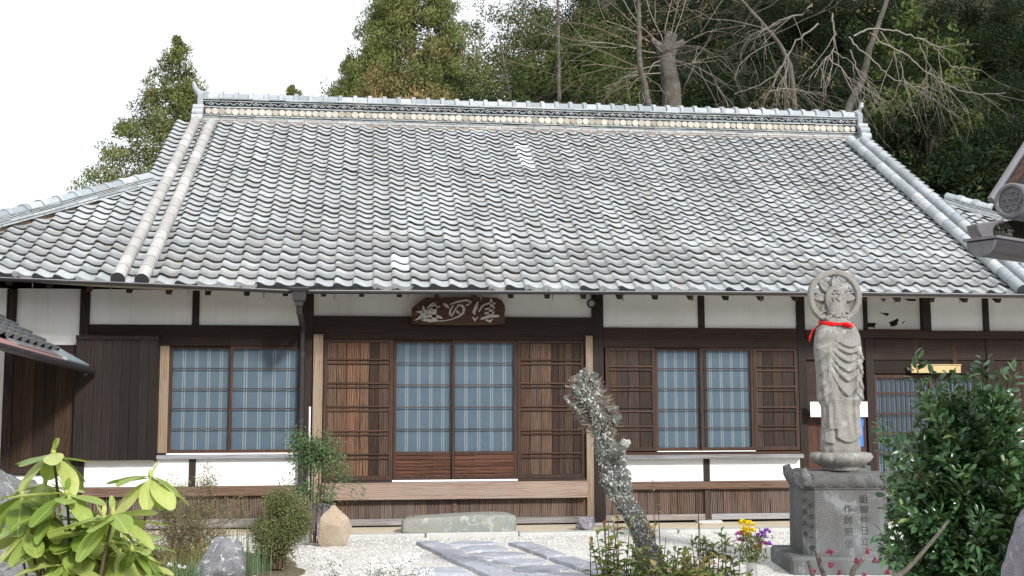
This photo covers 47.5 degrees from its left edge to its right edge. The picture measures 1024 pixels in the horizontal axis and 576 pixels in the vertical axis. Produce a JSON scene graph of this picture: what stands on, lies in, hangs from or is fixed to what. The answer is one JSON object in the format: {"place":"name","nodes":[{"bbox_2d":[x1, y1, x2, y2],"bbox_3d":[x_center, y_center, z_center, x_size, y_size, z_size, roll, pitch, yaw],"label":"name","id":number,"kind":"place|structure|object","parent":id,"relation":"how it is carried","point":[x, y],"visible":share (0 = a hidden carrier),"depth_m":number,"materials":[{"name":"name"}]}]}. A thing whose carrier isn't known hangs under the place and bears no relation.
{"place":"outdoors","nodes":[
{"label":"outdoors","id":0,"kind":"place"},
{"bbox_2d":[134,540,202,575],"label":"dry grass","id":1,"kind":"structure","parent":0,"point":[176,561],"depth_m":10.11,"materials":[{"name":"plant"}]},
{"bbox_2d":[169,532,245,575],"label":"dry grass","id":2,"kind":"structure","parent":0,"point":[195,556],"depth_m":10.44,"materials":[{"name":"plant"}]},
{"bbox_2d":[156,551,305,575],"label":"garden bed","id":3,"kind":"object","parent":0,"point":[292,569],"visible":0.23,"depth_m":11.15,"materials":[{"name":"soil"}]},
{"bbox_2d":[0,545,45,575],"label":"garden rock","id":4,"kind":"object","parent":3,"relation":"on","point":[14,570],"visible":0.1,"depth_m":5.43,"materials":[{"name":"grey stone"}]},
{"bbox_2d":[0,469,75,536],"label":"garden rock","id":5,"kind":"object","parent":3,"relation":"on","point":[9,483],"visible":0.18,"depth_m":8.13,"materials":[{"name":"grey stone"}]},
{"bbox_2d":[0,438,188,575],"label":"rhododendron","id":6,"kind":"object","parent":3,"relation":"on","point":[89,542],"visible":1,"depth_m":3.87,"materials":[{"name":"green plant"}]},
{"bbox_2d":[144,540,177,575],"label":"shrub","id":7,"kind":"object","parent":3,"relation":"on","point":[160,557],"visible":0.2,"depth_m":9.43,"materials":[{"name":"green plant"}]},
{"bbox_2d":[157,508,205,574],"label":"shrub","id":8,"kind":"object","parent":3,"relation":"on","point":[193,526],"visible":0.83,"depth_m":10.75,"materials":[{"name":"green plant"}]},
{"bbox_2d":[163,555,208,575],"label":"narcissus","id":9,"kind":"object","parent":3,"relation":"on","point":[192,573],"visible":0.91,"depth_m":9.26,"materials":[{"name":"white plant"}]},
{"bbox_2d":[135,458,254,568],"bbox_3d":[-3.111,2.290,11.278,1.158,1.284,1.329,1,-6,-7],"label":"azalea","id":10,"kind":"object","parent":3,"relation":"on","point":[205,510],"visible":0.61,"depth_m":11.26,"materials":[{"name":"green plant"}]},
{"bbox_2d":[195,536,245,575],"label":"garden rock","id":11,"kind":"object","parent":3,"relation":"on","point":[223,556],"visible":0.98,"depth_m":9.36,"materials":[{"name":"grey stone"}]},
{"bbox_2d":[209,508,260,559],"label":"horsetail stems","id":12,"kind":"object","parent":3,"relation":"on","point":[247,541],"visible":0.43,"depth_m":12.07,"materials":[{"name":"plant"}]},
{"bbox_2d":[243,542,271,575],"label":"bulb clump","id":13,"kind":"object","parent":3,"relation":"on","point":[251,565],"visible":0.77,"depth_m":10.75,"materials":[{"name":"green plant"}]},
{"bbox_2d":[207,544,344,575],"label":"leaf litter","id":14,"kind":"object","parent":3,"relation":"on","point":[289,560],"visible":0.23,"depth_m":11.38,"materials":[{"name":"brown plant"}]},
{"bbox_2d":[244,485,321,570],"bbox_3d":[-2.191,2.382,11.155,0.733,0.991,0.829,1,-6,-7],"label":"clipped shrub","id":15,"kind":"object","parent":3,"relation":"on","point":[283,528],"visible":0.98,"depth_m":11.09,"materials":[{"name":"green plant"}]},
{"bbox_2d":[0,0,577,209],"label":"sky","id":16,"kind":"structure","parent":0,"point":[68,68],"materials":[{"name":"white"}]},
{"bbox_2d":[120,520,893,536],"bbox_3d":[0.865,3.131,15.087,25.000,0.080,1.100,1,-6,-7],"label":"earth apron","id":17,"kind":"object","parent":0,"point":[519,527],"visible":0.25,"depth_m":15.01,"materials":[{"name":"beige soil"}]},
{"bbox_2d":[302,503,330,535],"bbox_3d":[-2.395,2.822,14.063,0.497,0.453,0.306,3,-7,-24],"label":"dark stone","id":18,"kind":"object","parent":17,"relation":"on","point":[325,508],"visible":0.13,"depth_m":13.98,"materials":[{"name":"grey stone"}]},
{"bbox_2d":[401,512,516,534],"bbox_3d":[-0.665,2.923,14.444,1.428,0.252,0.498,1,-6,-6],"label":"step stone","id":19,"kind":"object","parent":17,"relation":"on","point":[471,522],"visible":0.94,"depth_m":14.22,"materials":[{"name":"grey stone"}]},
{"bbox_2d":[0,81,1023,529],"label":"temple hall","id":20,"kind":"structure","parent":17,"relation":"on","point":[234,287],"depth_m":15.65,"materials":[{"name":"grey tile"}]},
{"bbox_2d":[393,340,451,479],"bbox_3d":[-1.162,1.599,15.332,0.805,1.821,0.058,1,-6,-7],"label":"sliding door","id":21,"kind":"structure","parent":20,"relation":"in","point":[422,379],"depth_m":15.35,"materials":[{"name":"blue glass"}]},
{"bbox_2d":[412,297,504,324],"bbox_3d":[-0.704,0.305,15.319,1.232,0.371,0.061,1,-6,-7],"label":"name board","id":22,"kind":"object","parent":20,"relation":"attached to","point":[457,311],"visible":0.99,"depth_m":15.30,"materials":[{"name":"paint"}]},
{"bbox_2d":[452,340,516,478],"bbox_3d":[-0.366,1.604,15.394,0.860,1.821,0.058,1,-6,-7],"label":"sliding door","id":23,"kind":"structure","parent":20,"relation":"in","point":[484,372],"depth_m":15.41,"materials":[{"name":"blue glass"}]},
{"bbox_2d":[587,299,595,307],"bbox_3d":[1.067,0.213,15.613,0.148,0.124,0.141,1,-6,-7],"label":"eaves lamp","id":24,"kind":"object","parent":20,"relation":"attached to","point":[591,303],"visible":1,"depth_m":15.54,"materials":[{"name":"black paint"}]},
{"bbox_2d":[809,401,867,416],"bbox_3d":[4.438,1.639,15.781,0.830,0.218,0.016,1,-6,-7],"label":"notice sheet","id":25,"kind":"object","parent":20,"relation":"hanging from","point":[815,408],"visible":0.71,"depth_m":15.74,"materials":[{"name":"white paper"}]},
{"bbox_2d":[860,417,863,446],"bbox_3d":[4.715,1.962,15.885,0.150,0.410,0.108,1,-6,-7],"label":"blue box","id":26,"kind":"object","parent":20,"relation":"attached to","point":[861,437],"visible":0.25,"depth_m":15.84,"materials":[{"name":"plastic"}]},
{"bbox_2d":[867,297,921,329],"bbox_3d":[5.325,0.362,16.256,0.800,0.470,0.085,1,-6,-7],"label":"paper window","id":27,"kind":"structure","parent":20,"relation":"in","point":[883,314],"depth_m":16.26,"materials":[{"name":"white paper"}]},
{"bbox_2d":[874,375,932,492],"bbox_3d":[5.422,2.010,16.084,0.855,1.615,0.064,1,-6,-7],"label":"lattice door","id":28,"kind":"structure","parent":20,"relation":"in","point":[893,393],"depth_m":16.11,"materials":[{"name":"blue glass"}]},
{"bbox_2d":[910,364,961,372],"bbox_3d":[5.872,1.116,16.101,0.740,0.120,0.040,1,-6,-7],"label":"entrance plate","id":29,"kind":"object","parent":20,"relation":"attached to","point":[938,368],"visible":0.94,"depth_m":16.10,"materials":[{"name":"beige wood"}]},
{"bbox_2d":[932,375,983,410],"bbox_3d":[6.221,2.023,16.222,0.825,1.615,0.064,1,-6,-7],"label":"lattice door","id":30,"kind":"structure","parent":20,"relation":"in","point":[936,380],"depth_m":16.30,"materials":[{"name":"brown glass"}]},
{"bbox_2d":[575,516,594,529],"bbox_3d":[0.922,2.958,14.607,0.283,0.191,0.210,3,-7,-24],"label":"base rock","id":31,"kind":"object","parent":17,"relation":"on","point":[585,522],"visible":0.99,"depth_m":14.52,"materials":[{"name":"grey stone"}]},
{"bbox_2d":[130,530,906,575],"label":"gravel yard","id":32,"kind":"structure","parent":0,"point":[311,569],"depth_m":12.79,"materials":[{"name":"grey gravel"}]},
{"bbox_2d":[0,314,95,374],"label":"wing","id":33,"kind":"structure","parent":32,"relation":"on","point":[16,339],"depth_m":13.56,"materials":[{"name":"grey tile"}]},
{"bbox_2d":[307,407,310,537],"bbox_3d":[-2.432,2.200,13.921,0.024,1.547,0.024,-3,-7,27],"label":"garden pole","id":34,"kind":"object","parent":32,"relation":"on","point":[309,440],"visible":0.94,"depth_m":13.97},
{"bbox_2d":[278,421,366,542],"bbox_3d":[-2.192,2.227,13.372,1.043,1.383,0.854,1,-6,-7],"label":"nandina","id":35,"kind":"object","parent":32,"relation":"on","point":[320,452],"visible":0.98,"depth_m":13.26,"materials":[{"name":"green plant"}]},
{"bbox_2d":[317,505,351,546],"bbox_3d":[-2.015,2.712,13.215,0.387,0.498,0.281,1,-6,-13],"label":"door stone","id":36,"kind":"object","parent":32,"relation":"on","point":[335,527],"visible":0.98,"depth_m":13.12,"materials":[{"name":"beige stone"}]},
{"bbox_2d":[314,549,433,575],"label":"spirea","id":37,"kind":"object","parent":32,"relation":"on","point":[395,567],"visible":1,"depth_m":9.15,"materials":[{"name":"white plant"}]},
{"bbox_2d":[563,367,666,575],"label":"tree stump","id":38,"kind":"object","parent":32,"relation":"on","point":[593,409],"visible":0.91,"depth_m":9.81,"materials":[{"name":"grey plant"}]},
{"bbox_2d":[582,515,658,575],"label":"leafy plant","id":39,"kind":"object","parent":32,"relation":"on","point":[608,569],"visible":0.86,"depth_m":9.08,"materials":[{"name":"green plant"}]},
{"bbox_2d":[644,479,665,575],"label":"red shoots","id":40,"kind":"object","parent":32,"relation":"on","point":[658,504],"visible":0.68,"depth_m":9.21,"materials":[{"name":"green plant"}]},
{"bbox_2d":[597,545,716,575],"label":"leafy plant","id":41,"kind":"object","parent":32,"relation":"on","point":[662,566],"visible":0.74,"depth_m":8.88,"materials":[{"name":"green plant"}]},
{"bbox_2d":[698,498,700,572],"bbox_3d":[1.502,2.072,9.289,0.050,0.820,0.051,1,-6,-7],"label":"slender shoot","id":42,"kind":"object","parent":32,"relation":"on","point":[699,530],"visible":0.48,"depth_m":9.30,"materials":[{"name":"brown plant"}]},
{"bbox_2d":[650,551,753,575],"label":"leafy plant","id":43,"kind":"object","parent":32,"relation":"on","point":[685,570],"visible":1,"depth_m":8.59,"materials":[{"name":"green plant"}]},
{"bbox_2d":[688,527,748,575],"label":"leafy plant","id":44,"kind":"object","parent":32,"relation":"on","point":[725,560],"visible":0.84,"depth_m":9.01,"materials":[{"name":"green plant"}]},
{"bbox_2d":[727,518,772,575],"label":"flower vase","id":45,"kind":"object","parent":32,"relation":"on","point":[751,562],"visible":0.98,"depth_m":10.50,"materials":[{"name":"metal"}]},
{"bbox_2d":[771,464,896,574],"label":"stone plinth","id":46,"kind":"structure","parent":32,"relation":"on","point":[837,513],"depth_m":10.96,"materials":[{"name":"grey stone"}]},
{"bbox_2d":[807,269,872,470],"bbox_3d":[3.227,0.800,11.506,0.605,1.991,0.557,0,-6,-2],"label":"stone statue","id":47,"kind":"object","parent":46,"relation":"on","point":[838,356],"visible":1,"depth_m":11.36,"materials":[{"name":"stone"}]},
{"bbox_2d":[809,320,853,340],"bbox_3d":[3.215,0.419,11.567,0.331,0.218,0.416,6,-8,-44],"label":"red ribbon","id":48,"kind":"object","parent":47,"relation":"attached to","point":[843,324],"visible":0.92,"depth_m":11.43,"materials":[{"name":"fabric"}]},
{"bbox_2d":[807,519,949,575],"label":"pruned shrub","id":49,"kind":"object","parent":32,"relation":"on","point":[864,557],"visible":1,"depth_m":4.29,"materials":[{"name":"brown plant"}]},
{"bbox_2d":[869,348,1023,575],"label":"glossy bush","id":50,"kind":"object","parent":32,"relation":"on","point":[964,474],"visible":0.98,"depth_m":7.31,"materials":[{"name":"green plant"}]},
{"bbox_2d":[1001,509,1023,575],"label":"garden rock","id":51,"kind":"object","parent":32,"relation":"on","point":[1013,564],"visible":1,"depth_m":5.92,"materials":[{"name":"grey stone"}]},
{"bbox_2d":[412,540,625,575],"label":"garden path","id":52,"kind":"structure","parent":0,"point":[475,563],"depth_m":11.67,"materials":[{"name":"grey stone"}]},
{"bbox_2d":[563,0,1023,141],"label":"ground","id":53,"kind":"structure","parent":0,"point":[987,4],"depth_m":60.44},
{"bbox_2d":[64,33,216,191],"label":"cedar tree","id":54,"kind":"object","parent":53,"relation":"on","point":[180,96],"visible":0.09,"depth_m":42.75,"materials":[{"name":"green plant"}]},
{"bbox_2d":[285,84,303,95],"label":"cedar tree","id":55,"kind":"object","parent":53,"relation":"on","point":[291,90],"visible":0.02,"depth_m":59.82,"materials":[{"name":"green plant"}]},
{"bbox_2d":[328,54,357,96],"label":"cedar tree","id":56,"kind":"object","parent":53,"relation":"on","point":[342,73],"visible":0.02,"depth_m":41.79,"materials":[{"name":"green plant"}]},
{"bbox_2d":[355,58,406,98],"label":"cedar tree","id":57,"kind":"object","parent":53,"relation":"on","point":[367,78],"visible":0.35,"depth_m":36.49,"materials":[{"name":"green plant"}]},
{"bbox_2d":[338,0,447,96],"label":"cedar tree","id":58,"kind":"object","parent":53,"relation":"on","point":[356,31],"visible":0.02,"depth_m":42.15,"materials":[{"name":"green plant"}]},
{"bbox_2d":[362,33,463,100],"bbox_3d":[-3.399,-2.200,35.593,4.545,11.241,4.181,-1,-6,4],"label":"cedar tree","id":59,"kind":"object","parent":53,"relation":"on","point":[397,79],"visible":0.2,"depth_m":35.70,"materials":[{"name":"green plant"}]},
{"bbox_2d":[319,0,510,101],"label":"cedar tree","id":60,"kind":"object","parent":53,"relation":"on","point":[403,18],"visible":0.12,"depth_m":39.34,"materials":[{"name":"green plant"}]},
{"bbox_2d":[396,0,497,100],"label":"cedar tree","id":61,"kind":"object","parent":53,"relation":"on","point":[443,3],"visible":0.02,"depth_m":39.24,"materials":[{"name":"green plant"}]},
{"bbox_2d":[393,0,525,101],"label":"bare tree","id":62,"kind":"object","parent":53,"relation":"on","point":[507,84],"visible":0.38,"depth_m":39.97,"materials":[{"name":"brown plant"}]},
{"bbox_2d":[389,66,532,101],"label":"broadleaf tree","id":63,"kind":"object","parent":53,"relation":"on","point":[481,80],"visible":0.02,"depth_m":37.88,"materials":[{"name":"green plant"}]},
{"bbox_2d":[450,73,508,101],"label":"broadleaf tree","id":64,"kind":"object","parent":53,"relation":"on","point":[490,97],"visible":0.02,"depth_m":36.86,"materials":[{"name":"green plant"}]},
{"bbox_2d":[127,525,893,541],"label":"kerb","id":65,"kind":"structure","parent":53,"relation":"on","point":[550,533],"depth_m":14.25,"materials":[{"name":"stone"}]},
{"bbox_2d":[421,19,655,105],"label":"evergreen tree","id":66,"kind":"object","parent":53,"relation":"on","point":[528,83],"visible":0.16,"depth_m":40.14,"materials":[{"name":"green plant"}]},
{"bbox_2d":[464,0,630,101],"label":"evergreen tree","id":67,"kind":"object","parent":53,"relation":"on","point":[539,43],"visible":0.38,"depth_m":44.17,"materials":[{"name":"green plant"}]},
{"bbox_2d":[400,0,720,104],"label":"bare tree","id":68,"kind":"object","parent":53,"relation":"on","point":[558,85],"visible":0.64,"depth_m":36.97,"materials":[{"name":"brown plant"}]},
{"bbox_2d":[524,43,608,104],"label":"evergreen tree","id":69,"kind":"object","parent":53,"relation":"on","point":[549,96],"visible":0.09,"depth_m":37.55,"materials":[{"name":"green plant"}]},
{"bbox_2d":[492,0,658,93],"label":"evergreen tree","id":70,"kind":"object","parent":53,"relation":"on","point":[584,11],"visible":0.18,"depth_m":48.53,"materials":[{"name":"green plant"}]},
{"bbox_2d":[510,14,656,103],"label":"evergreen tree","id":71,"kind":"object","parent":53,"relation":"on","point":[608,77],"visible":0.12,"depth_m":42.46,"materials":[{"name":"green plant"}]},
{"bbox_2d":[561,66,657,105],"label":"evergreen tree","id":72,"kind":"object","parent":53,"relation":"on","point":[598,94],"visible":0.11,"depth_m":37.96,"materials":[{"name":"green plant"}]},
{"bbox_2d":[462,0,802,105],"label":"bare tree","id":73,"kind":"object","parent":53,"relation":"on","point":[644,83],"visible":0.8,"depth_m":32.94,"materials":[{"name":"brown plant"}]},
{"bbox_2d":[556,4,709,105],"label":"evergreen tree","id":74,"kind":"object","parent":53,"relation":"on","point":[679,36],"visible":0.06,"depth_m":44.81,"materials":[{"name":"green plant"}]},
{"bbox_2d":[536,0,735,66],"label":"evergreen tree","id":75,"kind":"object","parent":53,"relation":"on","point":[635,10],"visible":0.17,"depth_m":49.55,"materials":[{"name":"green plant"}]},
{"bbox_2d":[440,0,840,109],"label":"bare tree","id":76,"kind":"object","parent":53,"relation":"on","point":[670,83],"visible":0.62,"depth_m":33.79,"materials":[{"name":"brown plant"}]},
{"bbox_2d":[631,57,705,106],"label":"evergreen tree","id":77,"kind":"object","parent":53,"relation":"on","point":[679,71],"visible":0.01,"depth_m":40.35,"materials":[{"name":"green plant"}]},
{"bbox_2d":[590,0,776,89],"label":"evergreen tree","id":78,"kind":"object","parent":53,"relation":"on","point":[710,26],"visible":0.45,"depth_m":48.49,"materials":[{"name":"green plant"}]},
{"bbox_2d":[575,39,810,108],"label":"evergreen tree","id":79,"kind":"object","parent":53,"relation":"on","point":[695,81],"visible":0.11,"depth_m":42.44,"materials":[{"name":"green plant"}]},
{"bbox_2d":[681,61,757,107],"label":"evergreen tree","id":80,"kind":"object","parent":53,"relation":"on","point":[699,86],"visible":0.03,"depth_m":39.32,"materials":[{"name":"green plant"}]},
{"bbox_2d":[683,57,806,108],"bbox_3d":[7.640,-3.178,39.498,6.780,9.819,6.238,3,-7,-26],"label":"evergreen tree","id":81,"kind":"object","parent":53,"relation":"on","point":[708,101],"visible":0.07,"depth_m":39.76,"materials":[{"name":"green plant"}]},
{"bbox_2d":[603,0,897,117],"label":"bare tree","id":82,"kind":"object","parent":53,"relation":"on","point":[784,54],"visible":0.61,"depth_m":37.93,"materials":[{"name":"brown plant"}]},
{"bbox_2d":[667,0,844,75],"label":"evergreen tree","id":83,"kind":"object","parent":53,"relation":"on","point":[760,12],"visible":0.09,"depth_m":50.48,"materials":[{"name":"green plant"}]},
{"bbox_2d":[658,22,879,110],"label":"evergreen tree","id":84,"kind":"object","parent":53,"relation":"on","point":[733,60],"visible":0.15,"depth_m":45.23,"materials":[{"name":"green plant"}]},
{"bbox_2d":[693,0,893,84],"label":"evergreen tree","id":85,"kind":"object","parent":53,"relation":"on","point":[787,5],"visible":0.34,"depth_m":48.53,"materials":[{"name":"green plant"}]},
{"bbox_2d":[692,15,919,125],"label":"evergreen tree","id":86,"kind":"object","parent":53,"relation":"on","point":[870,75],"visible":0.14,"depth_m":42.31,"materials":[{"name":"green plant"}]},
{"bbox_2d":[748,69,892,154],"bbox_3d":[9.965,-3.124,39.264,6.089,9.584,6.618,-3,-7,28],"label":"evergreen tree","id":87,"kind":"object","parent":53,"relation":"on","point":[801,103],"visible":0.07,"depth_m":39.49,"materials":[{"name":"green plant"}]},
{"bbox_2d":[773,0,917,84],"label":"evergreen tree","id":88,"kind":"object","parent":53,"relation":"on","point":[825,13],"visible":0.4,"depth_m":47.82,"materials":[{"name":"green plant"}]},
{"bbox_2d":[745,7,955,111],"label":"evergreen tree","id":89,"kind":"object","parent":53,"relation":"on","point":[850,57],"visible":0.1,"depth_m":43.33,"materials":[{"name":"green plant"}]},
{"bbox_2d":[731,0,1023,153],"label":"bare tree","id":90,"kind":"object","parent":53,"relation":"on","point":[853,97],"visible":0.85,"depth_m":31.46,"materials":[{"name":"brown plant"}]},
{"bbox_2d":[823,68,947,159],"bbox_3d":[11.789,-3.013,38.552,5.877,8.906,5.407,3,-7,-25],"label":"evergreen tree","id":91,"kind":"object","parent":53,"relation":"on","point":[885,83],"visible":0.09,"depth_m":38.62,"materials":[{"name":"green plant"}]},
{"bbox_2d":[827,0,958,83],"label":"evergreen tree","id":92,"kind":"object","parent":53,"relation":"on","point":[890,3],"visible":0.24,"depth_m":47.01,"materials":[{"name":"green plant"}]},
{"bbox_2d":[809,32,1020,158],"bbox_3d":[14.768,-3.452,41.182,6.712,11.900,8.720,4,-7,-34],"label":"evergreen tree","id":93,"kind":"object","parent":53,"relation":"on","point":[986,102],"visible":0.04,"depth_m":38.69,"materials":[{"name":"green plant"}]},
{"bbox_2d":[870,109,987,197],"bbox_3d":[11.180,-1.084,35.684,6.131,9.062,5.640,0,-6,-5],"label":"evergreen tree","id":94,"kind":"object","parent":53,"relation":"on","point":[885,132],"visible":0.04,"depth_m":35.37,"materials":[{"name":"green plant"}]},
{"bbox_2d":[853,0,1006,160],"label":"evergreen tree","id":95,"kind":"object","parent":53,"relation":"on","point":[902,97],"visible":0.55,"depth_m":35.82,"materials":[{"name":"green plant"}]},
{"bbox_2d":[841,0,1023,89],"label":"evergreen tree","id":96,"kind":"object","parent":53,"relation":"on","point":[971,31],"visible":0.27,"depth_m":44.58,"materials":[{"name":"green plant"}]},
{"bbox_2d":[871,82,1020,194],"bbox_3d":[12.227,-1.383,35.734,5.852,9.725,5.384,-1,-6,10],"label":"evergreen tree","id":97,"kind":"object","parent":53,"relation":"on","point":[909,160],"visible":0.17,"depth_m":35.38,"materials":[{"name":"green plant"}]},
{"bbox_2d":[878,12,1023,166],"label":"evergreen tree","id":98,"kind":"object","parent":53,"relation":"on","point":[934,55],"visible":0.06,"depth_m":40.37,"materials":[{"name":"green plant"}]},
{"bbox_2d":[895,33,1023,168],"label":"evergreen tree","id":99,"kind":"object","parent":53,"relation":"on","point":[1019,94],"visible":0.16,"depth_m":39.72,"materials":[{"name":"green plant"}]},
{"bbox_2d":[909,81,1017,203],"bbox_3d":[12.960,-0.338,33.873,5.325,10.662,5.787,2,-6,-19],"label":"evergreen tree","id":100,"kind":"object","parent":53,"relation":"on","point":[932,177],"visible":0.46,"depth_m":32.90,"materials":[{"name":"green plant"}]},
{"bbox_2d":[935,134,1008,202],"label":"evergreen tree","id":101,"kind":"object","parent":53,"relation":"on","point":[958,146],"visible":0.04,"depth_m":32.34,"materials":[{"name":"green plant"}]},
{"bbox_2d":[936,0,1023,128],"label":"evergreen tree","id":102,"kind":"object","parent":53,"relation":"on","point":[998,29],"visible":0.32,"depth_m":44.15,"materials":[{"name":"green plant"}]},
{"bbox_2d":[938,79,1023,202],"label":"evergreen tree","id":103,"kind":"object","parent":53,"relation":"on","point":[1014,137],"visible":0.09,"depth_m":34.15,"materials":[{"name":"green plant"}]},
{"bbox_2d":[956,107,1023,203],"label":"evergreen tree","id":104,"kind":"object","parent":53,"relation":"on","point":[1011,150],"visible":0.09,"depth_m":32.65,"materials":[{"name":"green plant"}]},
{"bbox_2d":[979,0,1023,96],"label":"evergreen tree","id":105,"kind":"object","parent":53,"relation":"on","point":[1019,24],"visible":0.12,"depth_m":42.93,"materials":[{"name":"green plant"}]},
{"bbox_2d":[963,142,1023,262],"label":"gate roof","id":106,"kind":"structure","parent":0,"point":[1000,239],"depth_m":5.88,"materials":[{"name":"tile"}]}
]}

